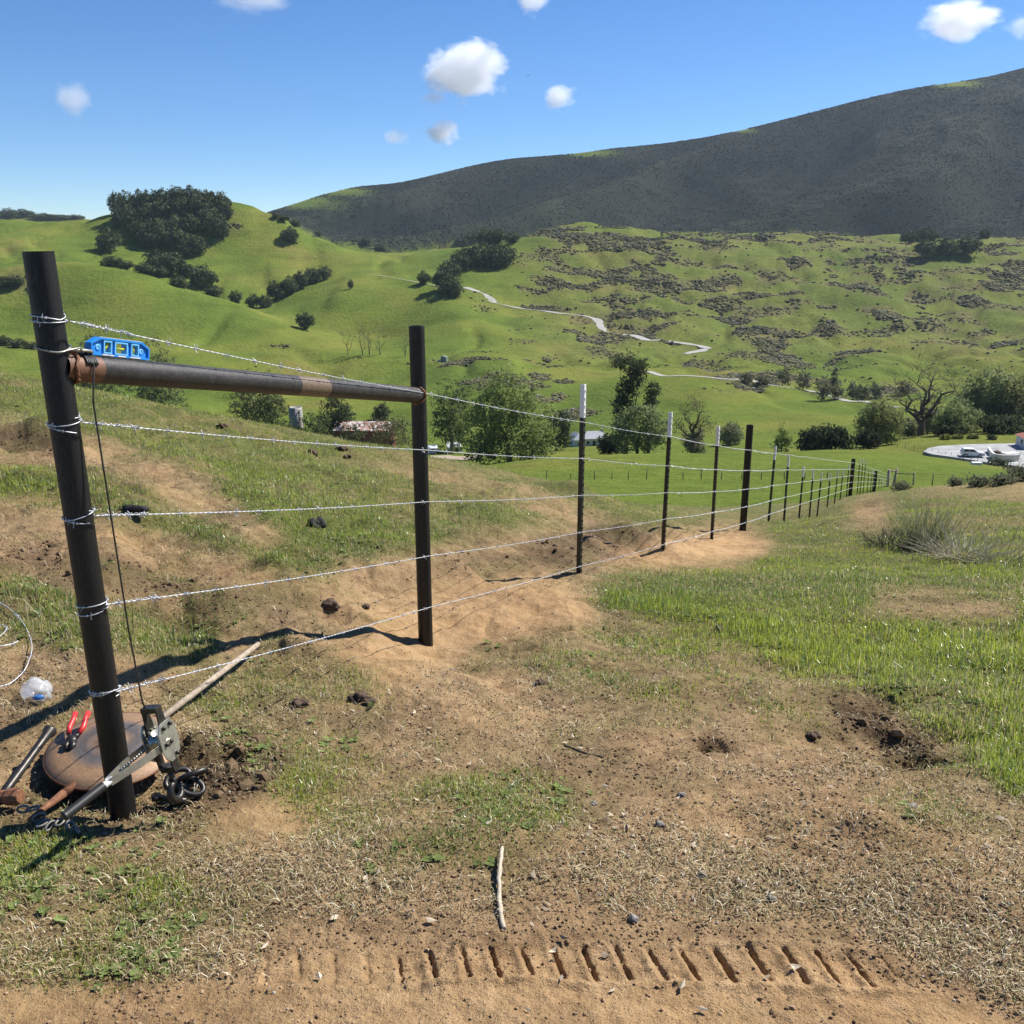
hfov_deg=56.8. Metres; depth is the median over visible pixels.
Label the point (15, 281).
oak tree
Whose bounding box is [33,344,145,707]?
steel cable
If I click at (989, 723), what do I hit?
tall grass
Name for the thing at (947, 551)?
dead brush
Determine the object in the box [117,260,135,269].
oak tree
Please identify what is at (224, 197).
oak tree
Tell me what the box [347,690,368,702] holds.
soil clod
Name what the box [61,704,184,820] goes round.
hand winch
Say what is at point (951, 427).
dark shrub
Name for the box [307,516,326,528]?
black clump
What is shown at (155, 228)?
oak tree
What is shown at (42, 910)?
broadleaf weeds
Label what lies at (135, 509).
black glove
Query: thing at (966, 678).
grass
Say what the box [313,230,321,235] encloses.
oak tree
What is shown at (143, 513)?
barbed wire
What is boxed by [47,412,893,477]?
barbed wire
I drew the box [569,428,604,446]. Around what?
farm house
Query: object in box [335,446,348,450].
soil clod
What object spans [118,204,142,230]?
oak tree
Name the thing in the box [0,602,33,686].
loose barbed wire
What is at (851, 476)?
pipe post
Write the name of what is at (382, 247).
oak tree
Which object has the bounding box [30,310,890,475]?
barbed wire
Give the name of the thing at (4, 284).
oak tree
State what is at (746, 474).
pipe post
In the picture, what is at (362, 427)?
barn
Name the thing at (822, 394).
creek shrub
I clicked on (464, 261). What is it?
oak tree
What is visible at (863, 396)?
creek shrub
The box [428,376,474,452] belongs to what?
cottonwood tree
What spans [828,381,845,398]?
creek shrub
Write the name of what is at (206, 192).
oak tree
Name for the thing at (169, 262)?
oak tree
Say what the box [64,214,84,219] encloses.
oak tree
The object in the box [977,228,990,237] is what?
oak tree
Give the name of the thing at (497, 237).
oak tree
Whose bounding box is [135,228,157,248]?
oak tree
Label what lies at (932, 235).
oak tree
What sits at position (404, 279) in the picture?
dirt track
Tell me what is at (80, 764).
disc blade
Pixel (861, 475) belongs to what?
post
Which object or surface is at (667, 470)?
post
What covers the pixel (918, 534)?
wispy weed
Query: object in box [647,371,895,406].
dirt road
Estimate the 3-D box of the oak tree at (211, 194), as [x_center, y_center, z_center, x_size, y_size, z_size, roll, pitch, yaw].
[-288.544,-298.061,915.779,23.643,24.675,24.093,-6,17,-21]
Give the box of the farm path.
[430,455,476,459]
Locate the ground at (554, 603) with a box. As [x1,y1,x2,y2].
[0,373,1023,1023]
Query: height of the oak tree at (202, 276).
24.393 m
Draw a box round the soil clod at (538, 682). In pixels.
[535,678,545,685]
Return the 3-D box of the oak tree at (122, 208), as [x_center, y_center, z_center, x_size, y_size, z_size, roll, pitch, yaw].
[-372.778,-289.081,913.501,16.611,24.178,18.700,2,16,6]
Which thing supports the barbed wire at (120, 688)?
attached to the pipe brace at (62, 374)
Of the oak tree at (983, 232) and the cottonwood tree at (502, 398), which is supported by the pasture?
the cottonwood tree at (502, 398)
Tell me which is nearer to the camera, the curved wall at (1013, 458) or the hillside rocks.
the curved wall at (1013, 458)
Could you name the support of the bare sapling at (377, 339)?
on the hills
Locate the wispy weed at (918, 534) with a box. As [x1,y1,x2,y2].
[878,493,968,552]
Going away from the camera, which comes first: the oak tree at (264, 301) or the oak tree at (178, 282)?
the oak tree at (178, 282)
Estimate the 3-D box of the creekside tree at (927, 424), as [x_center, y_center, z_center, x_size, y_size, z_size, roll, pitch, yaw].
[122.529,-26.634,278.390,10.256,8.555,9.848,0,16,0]
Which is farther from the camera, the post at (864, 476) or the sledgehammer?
the post at (864, 476)
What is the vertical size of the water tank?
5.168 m
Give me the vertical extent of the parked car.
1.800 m
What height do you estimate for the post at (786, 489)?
2.100 m
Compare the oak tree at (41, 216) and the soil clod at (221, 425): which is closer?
the soil clod at (221, 425)
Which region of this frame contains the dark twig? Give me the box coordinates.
[564,744,604,756]
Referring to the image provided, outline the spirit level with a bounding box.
[85,336,149,359]
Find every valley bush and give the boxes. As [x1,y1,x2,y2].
[288,423,306,431]
[337,423,366,441]
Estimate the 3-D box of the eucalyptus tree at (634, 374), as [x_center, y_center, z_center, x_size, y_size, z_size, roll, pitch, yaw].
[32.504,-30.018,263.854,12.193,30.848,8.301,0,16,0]
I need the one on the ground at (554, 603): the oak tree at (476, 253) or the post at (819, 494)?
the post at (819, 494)
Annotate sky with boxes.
[0,0,1023,219]
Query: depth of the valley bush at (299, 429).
340.74 m
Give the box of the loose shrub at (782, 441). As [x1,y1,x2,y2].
[769,422,794,451]
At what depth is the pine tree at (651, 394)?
262.63 m
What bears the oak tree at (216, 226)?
on the hills
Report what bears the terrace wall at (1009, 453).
on the gravel lot
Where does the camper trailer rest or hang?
on the hills
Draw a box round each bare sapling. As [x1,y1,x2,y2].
[337,325,358,353]
[358,320,366,354]
[365,329,371,354]
[372,328,388,354]
[400,330,408,356]
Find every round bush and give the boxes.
[938,433,953,439]
[951,434,964,438]
[966,433,979,438]
[986,434,997,439]
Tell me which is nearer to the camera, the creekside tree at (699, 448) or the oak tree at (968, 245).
the creekside tree at (699, 448)
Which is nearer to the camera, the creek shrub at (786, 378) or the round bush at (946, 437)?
the round bush at (946, 437)
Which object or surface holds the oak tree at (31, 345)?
on the hills
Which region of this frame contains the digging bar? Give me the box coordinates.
[27,642,260,821]
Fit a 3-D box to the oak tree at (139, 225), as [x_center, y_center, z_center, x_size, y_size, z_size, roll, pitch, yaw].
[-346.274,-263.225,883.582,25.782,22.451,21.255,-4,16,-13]
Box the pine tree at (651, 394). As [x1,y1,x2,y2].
[642,380,661,452]
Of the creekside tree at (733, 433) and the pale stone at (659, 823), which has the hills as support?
the creekside tree at (733, 433)
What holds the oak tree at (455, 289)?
on the hills
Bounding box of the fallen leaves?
[0,504,1023,1010]
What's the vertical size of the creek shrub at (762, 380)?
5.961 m
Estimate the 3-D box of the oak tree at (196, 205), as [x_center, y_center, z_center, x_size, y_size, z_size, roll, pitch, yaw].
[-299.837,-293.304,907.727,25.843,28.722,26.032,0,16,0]
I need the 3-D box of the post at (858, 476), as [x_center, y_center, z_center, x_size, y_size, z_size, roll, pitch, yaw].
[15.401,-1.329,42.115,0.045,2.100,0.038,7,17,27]
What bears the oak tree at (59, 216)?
on the mountain
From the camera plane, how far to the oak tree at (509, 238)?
934.14 m
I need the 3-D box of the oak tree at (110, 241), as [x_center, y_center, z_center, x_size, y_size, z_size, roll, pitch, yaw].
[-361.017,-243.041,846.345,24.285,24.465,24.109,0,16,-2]
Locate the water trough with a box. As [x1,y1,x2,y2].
[970,462,982,464]
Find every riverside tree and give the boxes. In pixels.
[930,397,984,434]
[951,363,1021,431]
[988,371,1023,419]
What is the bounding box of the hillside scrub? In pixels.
[25,221,1023,419]
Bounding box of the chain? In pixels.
[16,805,79,834]
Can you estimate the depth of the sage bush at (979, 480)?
25.19 m
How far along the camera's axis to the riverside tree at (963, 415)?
250.03 m
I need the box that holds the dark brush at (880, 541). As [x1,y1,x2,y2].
[855,522,909,550]
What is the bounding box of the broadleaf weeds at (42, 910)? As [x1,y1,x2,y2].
[0,396,1023,989]
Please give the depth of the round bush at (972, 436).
235.25 m
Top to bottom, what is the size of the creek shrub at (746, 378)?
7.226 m
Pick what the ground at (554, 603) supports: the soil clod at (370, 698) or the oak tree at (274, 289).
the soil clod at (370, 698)
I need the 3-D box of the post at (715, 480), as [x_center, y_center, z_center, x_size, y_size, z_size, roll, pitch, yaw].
[2.409,0.009,11.328,0.045,2.100,0.037,7,17,25]
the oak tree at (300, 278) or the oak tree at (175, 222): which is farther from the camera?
the oak tree at (175, 222)
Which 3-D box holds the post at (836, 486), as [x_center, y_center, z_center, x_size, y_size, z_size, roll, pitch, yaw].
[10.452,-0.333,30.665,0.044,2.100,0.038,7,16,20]
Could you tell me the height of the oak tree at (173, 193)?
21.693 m
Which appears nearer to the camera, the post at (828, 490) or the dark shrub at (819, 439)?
the post at (828, 490)
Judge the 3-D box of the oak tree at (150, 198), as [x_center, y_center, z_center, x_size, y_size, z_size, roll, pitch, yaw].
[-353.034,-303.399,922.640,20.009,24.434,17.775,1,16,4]
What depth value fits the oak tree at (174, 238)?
865.03 m
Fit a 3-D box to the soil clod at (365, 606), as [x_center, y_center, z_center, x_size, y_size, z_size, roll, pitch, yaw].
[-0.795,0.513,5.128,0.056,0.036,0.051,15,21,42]
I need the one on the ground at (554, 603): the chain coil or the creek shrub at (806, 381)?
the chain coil
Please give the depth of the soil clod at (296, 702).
3.73 m
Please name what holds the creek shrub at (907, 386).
on the hills
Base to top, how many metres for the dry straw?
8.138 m
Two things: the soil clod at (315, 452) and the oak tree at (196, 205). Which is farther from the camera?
the oak tree at (196, 205)
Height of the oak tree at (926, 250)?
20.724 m
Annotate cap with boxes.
[32,694,43,699]
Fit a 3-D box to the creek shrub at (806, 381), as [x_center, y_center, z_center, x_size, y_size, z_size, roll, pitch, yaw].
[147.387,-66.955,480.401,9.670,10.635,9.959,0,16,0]
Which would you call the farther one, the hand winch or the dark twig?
the dark twig
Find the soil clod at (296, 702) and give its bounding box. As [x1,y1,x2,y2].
[289,697,309,708]
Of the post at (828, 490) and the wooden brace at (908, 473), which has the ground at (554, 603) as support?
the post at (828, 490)
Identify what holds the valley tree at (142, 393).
on the hills
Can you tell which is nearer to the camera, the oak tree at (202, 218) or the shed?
the shed
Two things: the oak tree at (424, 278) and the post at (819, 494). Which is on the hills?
the oak tree at (424, 278)
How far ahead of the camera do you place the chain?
2.68 m
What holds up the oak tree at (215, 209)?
on the hills
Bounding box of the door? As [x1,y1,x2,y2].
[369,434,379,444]
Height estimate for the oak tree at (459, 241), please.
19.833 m
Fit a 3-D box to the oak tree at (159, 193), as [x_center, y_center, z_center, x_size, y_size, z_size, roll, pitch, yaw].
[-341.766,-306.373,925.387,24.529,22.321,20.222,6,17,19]
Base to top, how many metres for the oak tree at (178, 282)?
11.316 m
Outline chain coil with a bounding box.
[151,766,208,803]
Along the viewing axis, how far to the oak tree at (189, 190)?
927.22 m
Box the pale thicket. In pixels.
[850,396,908,444]
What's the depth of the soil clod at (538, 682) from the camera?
4.24 m
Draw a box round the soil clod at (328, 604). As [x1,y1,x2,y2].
[322,598,340,610]
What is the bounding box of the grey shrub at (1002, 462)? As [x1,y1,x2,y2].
[987,456,1008,467]
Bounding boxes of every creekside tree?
[679,430,707,452]
[715,420,744,445]
[896,416,919,436]
[907,407,944,433]
[953,378,975,407]
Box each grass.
[0,370,1023,1021]
[5,389,1023,756]
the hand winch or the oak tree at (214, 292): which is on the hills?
the oak tree at (214, 292)
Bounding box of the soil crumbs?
[0,388,1023,1023]
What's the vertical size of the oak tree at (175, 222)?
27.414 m
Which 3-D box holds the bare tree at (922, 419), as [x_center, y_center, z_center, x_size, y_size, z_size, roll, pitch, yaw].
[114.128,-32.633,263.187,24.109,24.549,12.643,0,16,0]
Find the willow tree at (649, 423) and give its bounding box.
[600,403,667,453]
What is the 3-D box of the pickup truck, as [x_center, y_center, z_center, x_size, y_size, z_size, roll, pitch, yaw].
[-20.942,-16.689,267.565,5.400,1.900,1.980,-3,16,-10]
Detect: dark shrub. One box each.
[793,423,857,450]
[850,428,883,448]
[928,418,967,435]
[975,412,1023,434]
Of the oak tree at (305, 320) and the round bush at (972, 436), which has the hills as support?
the oak tree at (305, 320)
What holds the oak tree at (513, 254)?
on the hills
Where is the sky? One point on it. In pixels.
(270, 105)
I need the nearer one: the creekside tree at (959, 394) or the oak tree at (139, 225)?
the creekside tree at (959, 394)
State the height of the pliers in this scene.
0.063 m
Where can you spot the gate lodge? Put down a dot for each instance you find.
(1019, 439)
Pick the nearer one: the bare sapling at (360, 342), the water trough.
the water trough
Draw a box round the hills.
[0,202,1023,456]
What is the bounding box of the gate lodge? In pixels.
[1015,432,1023,448]
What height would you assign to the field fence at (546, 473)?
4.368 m
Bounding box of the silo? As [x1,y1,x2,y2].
[288,406,303,429]
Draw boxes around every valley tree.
[69,326,125,394]
[124,326,190,408]
[227,366,295,428]
[296,412,333,434]
[316,398,355,436]
[360,410,411,449]
[371,402,392,420]
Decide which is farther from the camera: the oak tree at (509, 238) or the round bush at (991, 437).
the oak tree at (509, 238)
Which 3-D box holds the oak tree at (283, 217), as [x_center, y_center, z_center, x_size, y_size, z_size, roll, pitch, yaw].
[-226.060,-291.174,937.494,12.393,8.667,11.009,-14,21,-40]
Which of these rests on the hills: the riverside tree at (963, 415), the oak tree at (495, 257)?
the oak tree at (495, 257)
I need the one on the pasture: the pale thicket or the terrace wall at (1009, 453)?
the pale thicket
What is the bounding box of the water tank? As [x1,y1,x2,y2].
[438,355,447,362]
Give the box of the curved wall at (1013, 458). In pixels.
[989,450,1019,461]
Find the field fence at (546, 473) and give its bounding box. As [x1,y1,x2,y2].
[530,469,848,478]
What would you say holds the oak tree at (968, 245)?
on the hills
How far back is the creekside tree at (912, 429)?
272.13 m
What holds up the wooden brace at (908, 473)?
on the pasture
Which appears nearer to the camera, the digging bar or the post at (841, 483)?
the digging bar
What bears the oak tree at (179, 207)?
on the hills
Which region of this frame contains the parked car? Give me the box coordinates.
[960,447,984,457]
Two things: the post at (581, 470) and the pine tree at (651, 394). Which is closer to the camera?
the post at (581, 470)
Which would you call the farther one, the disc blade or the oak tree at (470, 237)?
the oak tree at (470, 237)
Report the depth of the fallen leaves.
2.43 m
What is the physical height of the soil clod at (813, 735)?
0.036 m
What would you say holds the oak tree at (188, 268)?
on the hills
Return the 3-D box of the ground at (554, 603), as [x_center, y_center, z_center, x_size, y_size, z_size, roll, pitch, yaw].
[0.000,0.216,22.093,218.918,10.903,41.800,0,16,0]
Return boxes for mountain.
[0,69,1023,252]
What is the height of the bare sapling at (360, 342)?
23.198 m
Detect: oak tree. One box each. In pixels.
[0,207,19,217]
[0,275,9,289]
[0,335,14,345]
[3,274,24,287]
[7,338,29,347]
[15,208,34,215]
[22,341,36,348]
[28,213,57,219]
[46,214,71,219]
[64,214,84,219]
[95,227,122,251]
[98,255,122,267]
[106,191,120,213]
[109,208,123,227]
[116,190,135,210]
[117,199,133,214]
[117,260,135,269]
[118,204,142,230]
[127,188,145,211]
[127,217,148,240]
[133,262,154,273]
[134,200,161,226]
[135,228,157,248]
[139,188,156,208]
[141,249,176,274]
[145,217,167,239]
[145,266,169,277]
[151,197,176,220]
[151,226,175,249]
[153,187,171,202]
[155,249,186,275]
[162,213,184,232]
[163,185,186,200]
[164,226,189,251]
[169,194,193,218]
[169,274,188,288]
[173,260,193,276]
[178,232,209,255]
[179,212,202,236]
[181,184,199,200]
[183,192,210,217]
[187,262,219,288]
[191,188,214,201]
[195,207,214,229]
[199,203,220,218]
[202,190,224,208]
[202,212,230,238]
[203,285,224,296]
[211,190,231,207]
[216,200,234,218]
[227,290,242,303]
[244,293,260,307]
[257,294,273,307]
[266,280,282,299]
[271,212,279,218]
[278,213,290,221]
[279,225,299,243]
[279,275,298,294]
[290,219,300,226]
[292,270,308,289]
[295,310,316,329]
[302,266,321,284]
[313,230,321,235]
[316,264,333,279]
[347,279,353,287]
[360,237,370,244]
[375,244,387,251]
[416,270,431,283]
[431,265,454,288]
[436,258,463,277]
[438,275,464,297]
[449,249,471,270]
[454,235,467,246]
[458,243,485,267]
[462,231,477,245]
[474,241,497,265]
[475,229,494,243]
[484,242,513,268]
[488,228,506,243]
[497,243,516,263]
[503,232,520,242]
[899,230,919,242]
[912,239,939,257]
[914,227,930,240]
[926,230,940,240]
[935,236,961,256]
[955,234,985,256]
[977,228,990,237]
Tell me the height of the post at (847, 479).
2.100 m
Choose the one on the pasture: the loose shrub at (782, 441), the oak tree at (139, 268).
the loose shrub at (782, 441)
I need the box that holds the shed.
[446,441,461,451]
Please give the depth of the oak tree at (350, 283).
765.45 m
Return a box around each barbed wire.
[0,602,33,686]
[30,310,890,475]
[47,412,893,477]
[61,476,886,527]
[75,482,890,618]
[89,484,891,697]
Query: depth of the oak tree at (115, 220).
904.04 m
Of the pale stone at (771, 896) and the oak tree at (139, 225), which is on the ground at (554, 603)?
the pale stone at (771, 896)
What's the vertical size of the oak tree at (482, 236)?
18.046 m
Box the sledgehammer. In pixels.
[0,725,56,805]
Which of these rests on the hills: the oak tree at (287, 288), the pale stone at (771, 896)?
the oak tree at (287, 288)
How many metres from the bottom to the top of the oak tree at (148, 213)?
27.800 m
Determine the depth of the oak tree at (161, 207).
899.57 m
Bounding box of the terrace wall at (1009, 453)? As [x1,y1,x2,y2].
[1001,451,1020,454]
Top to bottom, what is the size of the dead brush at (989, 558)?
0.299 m
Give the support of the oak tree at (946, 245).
on the hills
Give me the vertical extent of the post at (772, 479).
2.100 m
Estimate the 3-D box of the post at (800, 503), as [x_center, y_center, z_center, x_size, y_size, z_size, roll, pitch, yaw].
[6.255,0.031,20.593,0.045,2.100,0.036,8,18,26]
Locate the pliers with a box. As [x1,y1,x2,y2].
[63,711,90,750]
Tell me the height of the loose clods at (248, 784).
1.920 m
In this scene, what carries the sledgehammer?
on the ground at (554, 603)
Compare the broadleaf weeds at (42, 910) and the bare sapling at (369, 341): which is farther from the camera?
the bare sapling at (369, 341)
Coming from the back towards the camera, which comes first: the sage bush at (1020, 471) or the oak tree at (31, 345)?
the oak tree at (31, 345)
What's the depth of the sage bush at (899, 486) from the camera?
33.42 m
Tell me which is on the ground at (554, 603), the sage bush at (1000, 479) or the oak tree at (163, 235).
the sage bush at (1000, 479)
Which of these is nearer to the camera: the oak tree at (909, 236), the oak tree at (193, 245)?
the oak tree at (193, 245)
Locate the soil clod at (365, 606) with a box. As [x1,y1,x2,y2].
[361,604,369,608]
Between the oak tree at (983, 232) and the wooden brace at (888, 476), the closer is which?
the wooden brace at (888, 476)
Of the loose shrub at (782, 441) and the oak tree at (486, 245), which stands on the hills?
the oak tree at (486, 245)
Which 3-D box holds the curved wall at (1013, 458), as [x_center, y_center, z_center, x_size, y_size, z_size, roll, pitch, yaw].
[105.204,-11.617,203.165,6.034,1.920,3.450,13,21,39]
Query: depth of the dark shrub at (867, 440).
224.31 m
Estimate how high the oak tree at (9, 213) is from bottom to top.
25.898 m
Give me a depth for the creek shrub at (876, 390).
470.22 m
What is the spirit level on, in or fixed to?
on the pipe brace at (62, 374)
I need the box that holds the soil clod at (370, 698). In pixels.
[363,696,375,705]
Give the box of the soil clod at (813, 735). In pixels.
[805,731,821,739]
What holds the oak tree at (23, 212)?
on the mountain
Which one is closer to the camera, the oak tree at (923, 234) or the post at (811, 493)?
the post at (811, 493)
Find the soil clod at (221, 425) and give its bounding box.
[216,423,228,427]
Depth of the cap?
3.39 m
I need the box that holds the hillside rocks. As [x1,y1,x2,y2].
[26,223,1022,417]
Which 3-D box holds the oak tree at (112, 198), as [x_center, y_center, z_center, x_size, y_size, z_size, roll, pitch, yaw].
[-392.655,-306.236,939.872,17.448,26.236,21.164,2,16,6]
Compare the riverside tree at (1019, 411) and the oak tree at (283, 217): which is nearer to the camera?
the riverside tree at (1019, 411)
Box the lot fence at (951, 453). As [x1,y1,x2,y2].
[897,443,996,464]
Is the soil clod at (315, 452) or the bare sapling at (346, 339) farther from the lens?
the bare sapling at (346, 339)
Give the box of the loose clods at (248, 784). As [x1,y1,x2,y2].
[0,430,928,825]
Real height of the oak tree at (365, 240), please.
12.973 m
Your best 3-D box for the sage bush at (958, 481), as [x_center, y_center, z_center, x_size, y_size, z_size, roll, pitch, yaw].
[14.348,-0.928,30.584,0.721,0.589,0.731,0,16,0]
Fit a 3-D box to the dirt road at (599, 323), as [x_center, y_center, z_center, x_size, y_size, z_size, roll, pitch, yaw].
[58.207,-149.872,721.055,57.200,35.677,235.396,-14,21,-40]
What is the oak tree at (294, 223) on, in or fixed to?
on the hills
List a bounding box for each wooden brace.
[886,468,897,486]
[895,472,914,484]
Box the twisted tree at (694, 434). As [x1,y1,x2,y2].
[672,395,718,452]
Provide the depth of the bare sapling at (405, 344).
579.39 m
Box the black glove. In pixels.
[119,504,149,513]
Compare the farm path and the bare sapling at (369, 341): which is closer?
the farm path
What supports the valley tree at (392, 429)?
on the hills
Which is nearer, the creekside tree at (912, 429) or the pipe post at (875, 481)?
the pipe post at (875, 481)
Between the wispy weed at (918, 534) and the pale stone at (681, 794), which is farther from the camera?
the wispy weed at (918, 534)
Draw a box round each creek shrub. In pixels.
[737,372,754,384]
[753,374,771,384]
[774,366,791,385]
[793,370,811,389]
[813,374,832,400]
[828,365,839,386]
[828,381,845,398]
[846,380,860,398]
[852,382,871,400]
[868,381,885,398]
[895,379,912,394]
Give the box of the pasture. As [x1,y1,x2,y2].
[430,430,1022,505]
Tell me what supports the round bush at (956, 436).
on the pasture
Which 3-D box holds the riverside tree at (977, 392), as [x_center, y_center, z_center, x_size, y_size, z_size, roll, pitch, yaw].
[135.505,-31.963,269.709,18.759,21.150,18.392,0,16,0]
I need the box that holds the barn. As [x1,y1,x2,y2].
[332,421,395,446]
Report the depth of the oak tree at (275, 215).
931.98 m
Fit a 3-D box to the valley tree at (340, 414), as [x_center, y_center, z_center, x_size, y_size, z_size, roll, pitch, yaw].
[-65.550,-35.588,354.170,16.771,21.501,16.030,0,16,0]
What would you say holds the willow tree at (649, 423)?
on the pasture
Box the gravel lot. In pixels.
[923,443,1023,468]
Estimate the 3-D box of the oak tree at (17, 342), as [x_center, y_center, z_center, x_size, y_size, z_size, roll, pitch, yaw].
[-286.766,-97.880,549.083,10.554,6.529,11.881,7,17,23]
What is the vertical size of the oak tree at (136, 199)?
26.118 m
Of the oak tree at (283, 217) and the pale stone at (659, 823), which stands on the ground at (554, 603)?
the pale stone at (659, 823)
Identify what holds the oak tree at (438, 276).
on the hills
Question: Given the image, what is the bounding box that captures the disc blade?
[42,712,169,790]
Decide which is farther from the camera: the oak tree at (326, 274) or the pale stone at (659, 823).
the oak tree at (326, 274)
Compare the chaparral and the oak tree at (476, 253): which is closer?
the oak tree at (476, 253)
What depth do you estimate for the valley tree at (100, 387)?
391.36 m
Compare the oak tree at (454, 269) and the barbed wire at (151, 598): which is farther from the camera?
the oak tree at (454, 269)
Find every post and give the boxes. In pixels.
[576,384,585,573]
[661,412,672,549]
[710,426,719,539]
[737,424,753,530]
[767,446,776,521]
[783,455,789,520]
[798,466,804,518]
[808,470,813,517]
[816,473,822,516]
[826,473,830,507]
[834,470,838,503]
[839,469,843,499]
[844,459,855,496]
[846,464,849,496]
[857,459,860,494]
[859,459,863,493]
[862,460,865,493]
[871,471,877,491]
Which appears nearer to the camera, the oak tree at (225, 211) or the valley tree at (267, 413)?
the valley tree at (267, 413)
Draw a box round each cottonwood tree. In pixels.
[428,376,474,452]
[454,363,563,463]
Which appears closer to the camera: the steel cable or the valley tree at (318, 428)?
the steel cable
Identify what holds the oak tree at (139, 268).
on the hills
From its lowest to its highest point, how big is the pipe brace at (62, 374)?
2.313 m
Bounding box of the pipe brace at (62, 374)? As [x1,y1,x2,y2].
[22,251,432,821]
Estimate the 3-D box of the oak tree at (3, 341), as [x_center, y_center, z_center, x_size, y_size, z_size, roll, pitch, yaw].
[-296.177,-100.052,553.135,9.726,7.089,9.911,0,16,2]
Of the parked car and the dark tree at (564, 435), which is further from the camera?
the dark tree at (564, 435)
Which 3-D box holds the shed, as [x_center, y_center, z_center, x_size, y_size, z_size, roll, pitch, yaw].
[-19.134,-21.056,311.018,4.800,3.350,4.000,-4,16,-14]
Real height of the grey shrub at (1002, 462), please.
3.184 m
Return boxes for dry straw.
[0,390,1023,1017]
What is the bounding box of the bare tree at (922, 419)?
[884,352,968,435]
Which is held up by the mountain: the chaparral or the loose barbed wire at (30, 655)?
the chaparral
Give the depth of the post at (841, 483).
32.88 m
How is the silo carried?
on the hills
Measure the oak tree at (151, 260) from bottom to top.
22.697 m
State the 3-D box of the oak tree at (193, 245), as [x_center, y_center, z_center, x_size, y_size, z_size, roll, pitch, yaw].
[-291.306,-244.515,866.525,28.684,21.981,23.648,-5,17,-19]
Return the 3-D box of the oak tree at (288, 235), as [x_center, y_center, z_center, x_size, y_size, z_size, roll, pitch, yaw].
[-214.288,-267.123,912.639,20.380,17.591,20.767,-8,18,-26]
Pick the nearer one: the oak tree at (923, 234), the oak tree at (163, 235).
the oak tree at (163, 235)
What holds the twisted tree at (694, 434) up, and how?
on the pasture
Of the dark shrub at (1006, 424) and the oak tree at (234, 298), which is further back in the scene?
the oak tree at (234, 298)
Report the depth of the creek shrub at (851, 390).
470.17 m
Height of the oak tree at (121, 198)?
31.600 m
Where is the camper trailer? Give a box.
[428,445,436,451]
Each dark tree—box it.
[541,408,574,449]
[595,433,620,454]
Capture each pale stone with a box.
[628,913,638,921]
[655,820,664,826]
[677,792,685,797]
[767,894,776,901]
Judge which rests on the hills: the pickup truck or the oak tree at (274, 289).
the oak tree at (274, 289)
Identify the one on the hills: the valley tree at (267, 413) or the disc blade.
the valley tree at (267, 413)
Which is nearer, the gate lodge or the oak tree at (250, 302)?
the gate lodge
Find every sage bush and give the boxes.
[889,477,918,490]
[944,476,968,486]
[963,471,993,486]
[985,471,1021,486]
[1001,458,1023,481]
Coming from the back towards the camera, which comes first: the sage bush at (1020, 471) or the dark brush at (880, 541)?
the sage bush at (1020, 471)
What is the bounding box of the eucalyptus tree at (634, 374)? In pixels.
[606,348,649,453]
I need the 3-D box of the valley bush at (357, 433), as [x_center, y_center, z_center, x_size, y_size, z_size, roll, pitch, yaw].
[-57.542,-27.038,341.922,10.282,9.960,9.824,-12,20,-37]
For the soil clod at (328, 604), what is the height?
0.066 m
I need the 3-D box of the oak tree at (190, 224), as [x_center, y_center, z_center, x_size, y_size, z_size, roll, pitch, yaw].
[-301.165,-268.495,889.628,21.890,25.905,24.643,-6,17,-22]
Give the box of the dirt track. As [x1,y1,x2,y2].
[369,274,437,286]
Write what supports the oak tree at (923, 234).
on the hills
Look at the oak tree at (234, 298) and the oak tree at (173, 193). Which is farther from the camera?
the oak tree at (173, 193)
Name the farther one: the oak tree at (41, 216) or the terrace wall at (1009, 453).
the oak tree at (41, 216)
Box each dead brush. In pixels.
[881,506,1023,564]
[948,532,1023,565]
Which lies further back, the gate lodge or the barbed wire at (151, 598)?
the gate lodge
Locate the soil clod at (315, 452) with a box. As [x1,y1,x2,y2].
[308,449,317,455]
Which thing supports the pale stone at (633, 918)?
on the ground at (554, 603)
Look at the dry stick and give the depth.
2.34 m
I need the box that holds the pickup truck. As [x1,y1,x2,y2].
[428,449,446,454]
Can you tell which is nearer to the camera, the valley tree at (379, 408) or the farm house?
the farm house
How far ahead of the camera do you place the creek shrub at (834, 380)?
518.94 m
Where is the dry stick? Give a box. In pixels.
[496,846,505,929]
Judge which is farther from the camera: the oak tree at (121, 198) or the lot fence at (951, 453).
the oak tree at (121, 198)
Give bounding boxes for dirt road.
[463,287,710,353]
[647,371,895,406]
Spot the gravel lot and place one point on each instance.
(956, 449)
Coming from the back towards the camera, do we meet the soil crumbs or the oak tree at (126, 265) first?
the oak tree at (126, 265)
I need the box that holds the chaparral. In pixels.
[267,68,1023,252]
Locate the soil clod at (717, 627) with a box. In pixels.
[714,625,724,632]
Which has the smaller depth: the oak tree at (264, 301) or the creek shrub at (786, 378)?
the creek shrub at (786, 378)
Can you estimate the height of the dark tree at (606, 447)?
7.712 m

